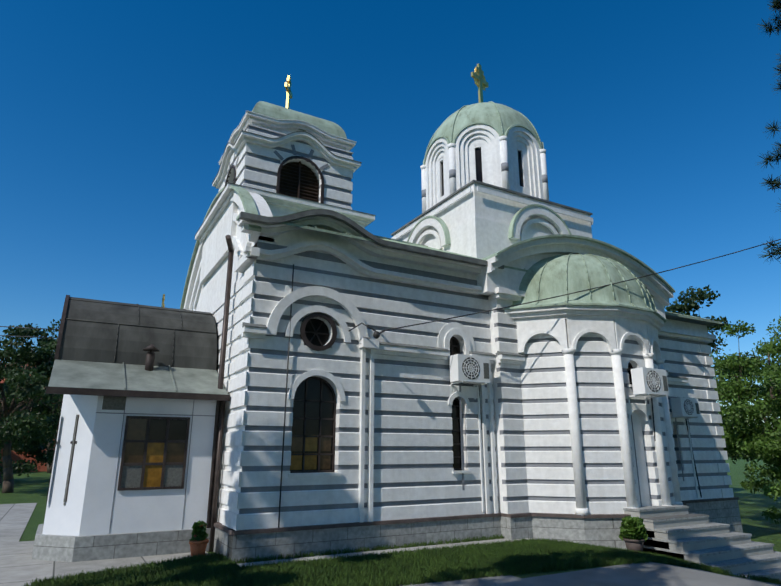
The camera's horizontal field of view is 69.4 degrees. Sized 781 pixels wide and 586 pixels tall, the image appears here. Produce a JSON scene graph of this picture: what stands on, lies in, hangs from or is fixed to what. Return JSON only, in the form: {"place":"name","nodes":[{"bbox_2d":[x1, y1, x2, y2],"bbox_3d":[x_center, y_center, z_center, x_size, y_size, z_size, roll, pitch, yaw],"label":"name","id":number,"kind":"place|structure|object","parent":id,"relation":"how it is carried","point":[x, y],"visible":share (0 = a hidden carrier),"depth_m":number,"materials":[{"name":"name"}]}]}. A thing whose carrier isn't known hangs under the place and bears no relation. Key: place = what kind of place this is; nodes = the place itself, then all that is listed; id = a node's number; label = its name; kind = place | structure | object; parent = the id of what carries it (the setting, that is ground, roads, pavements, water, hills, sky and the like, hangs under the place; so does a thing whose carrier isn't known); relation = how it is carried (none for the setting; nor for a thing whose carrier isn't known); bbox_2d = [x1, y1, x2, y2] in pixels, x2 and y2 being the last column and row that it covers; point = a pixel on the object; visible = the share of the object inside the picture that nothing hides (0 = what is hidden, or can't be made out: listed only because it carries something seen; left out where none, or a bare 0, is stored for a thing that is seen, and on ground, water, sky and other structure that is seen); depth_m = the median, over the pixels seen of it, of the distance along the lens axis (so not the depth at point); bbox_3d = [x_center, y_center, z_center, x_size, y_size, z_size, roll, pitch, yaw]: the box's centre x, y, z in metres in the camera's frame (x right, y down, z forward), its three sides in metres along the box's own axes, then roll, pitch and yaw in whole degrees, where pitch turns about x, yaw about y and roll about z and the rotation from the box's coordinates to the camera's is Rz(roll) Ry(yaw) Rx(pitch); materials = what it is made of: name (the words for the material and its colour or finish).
{"place":"outdoors","nodes":[
{"label":"outdoors","id":0,"kind":"place"},
{"bbox_2d":[189,520,208,540],"bbox_3d":[-3.065,3.838,9.071,0.282,0.338,0.276,-1,-16,4],"label":"plant","id":1,"kind":"object","parent":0,"point":[198,533],"visible":0.96,"depth_m":9.01,"materials":[{"name":"green plant"}]},
{"bbox_2d":[0,457,780,582],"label":"ground","id":2,"kind":"structure","parent":0,"point":[756,524],"depth_m":23.40,"materials":[{"name":"green plant"}]},
{"bbox_2d":[0,378,56,482],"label":"tree","id":3,"kind":"object","parent":2,"relation":"on","point":[32,452],"depth_m":29.56,"materials":[{"name":"green plant"}]},
{"bbox_2d":[0,365,56,471],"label":"house","id":4,"kind":"structure","parent":2,"relation":"on","point":[14,456],"depth_m":45.10,"materials":[{"name":"red brick"}]},
{"bbox_2d":[0,319,62,472],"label":"tree","id":5,"kind":"object","parent":2,"relation":"on","point":[53,327],"depth_m":43.29,"materials":[{"name":"green plant"}]},
{"bbox_2d":[0,323,63,492],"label":"tree","id":6,"kind":"object","parent":2,"relation":"on","point":[18,427],"depth_m":22.54,"materials":[{"name":"green plant"}]},
{"bbox_2d":[0,503,210,585],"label":"pavement","id":7,"kind":"structure","parent":2,"relation":"on","point":[19,566],"depth_m":8.63,"materials":[{"name":"grey concrete"}]},
{"bbox_2d":[32,294,229,561],"bbox_3d":[-5.014,2.083,10.959,2.810,5.250,3.880,9,-18,-28],"label":"church annex","id":8,"kind":"object","parent":2,"relation":"on","point":[136,385],"visible":1,"depth_m":9.47,"materials":[{"name":"paint"}]},
{"bbox_2d":[24,534,780,585],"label":"grass","id":9,"kind":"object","parent":2,"relation":"on","point":[409,566],"visible":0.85,"depth_m":8.01,"materials":[{"name":"green plant"}]},
{"bbox_2d":[237,538,613,566],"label":"walk","id":10,"kind":"structure","parent":2,"relation":"on","point":[378,551],"depth_m":9.30,"materials":[{"name":"concrete"}]},
{"bbox_2d":[180,63,742,561],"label":"church","id":11,"kind":"structure","parent":2,"relation":"on","point":[338,433],"depth_m":11.27,"materials":[{"name":"white paint"}]},
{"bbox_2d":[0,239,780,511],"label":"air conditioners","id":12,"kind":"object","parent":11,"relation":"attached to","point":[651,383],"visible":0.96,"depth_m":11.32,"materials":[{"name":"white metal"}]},
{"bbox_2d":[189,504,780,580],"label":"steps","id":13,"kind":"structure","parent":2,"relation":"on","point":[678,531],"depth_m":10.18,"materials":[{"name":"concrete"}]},
{"bbox_2d":[618,516,647,541],"bbox_3d":[4.374,4.267,10.200,0.478,0.444,0.472,9,-18,-28],"label":"plant","id":14,"kind":"object","parent":13,"relation":"on","point":[633,528],"visible":1,"depth_m":10.11,"materials":[{"name":"green plant"}]},
{"bbox_2d":[664,284,779,463],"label":"tree","id":15,"kind":"object","parent":2,"relation":"on","point":[684,308],"depth_m":28.20,"materials":[{"name":"green plant"}]},
{"bbox_2d":[709,317,780,486],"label":"tree","id":16,"kind":"object","parent":2,"relation":"on","point":[740,415],"depth_m":20.69,"materials":[{"name":"green plant"}]},
{"bbox_2d":[739,391,780,523],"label":"tree","id":17,"kind":"object","parent":2,"relation":"on","point":[753,483],"depth_m":19.27,"materials":[{"name":"green plant"}]},
{"bbox_2d":[0,0,780,425],"label":"sky","id":18,"kind":"structure","parent":0,"point":[118,118],"materials":[{"name":"blue"}]},
{"bbox_2d":[399,562,780,585],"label":"path","id":19,"kind":"structure","parent":0,"point":[648,574],"depth_m":7.38,"materials":[{"name":"concrete"}]},
{"bbox_2d":[755,0,780,263],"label":"pine","id":20,"kind":"object","parent":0,"point":[774,183],"depth_m":21.85,"materials":[{"name":"green plant"}]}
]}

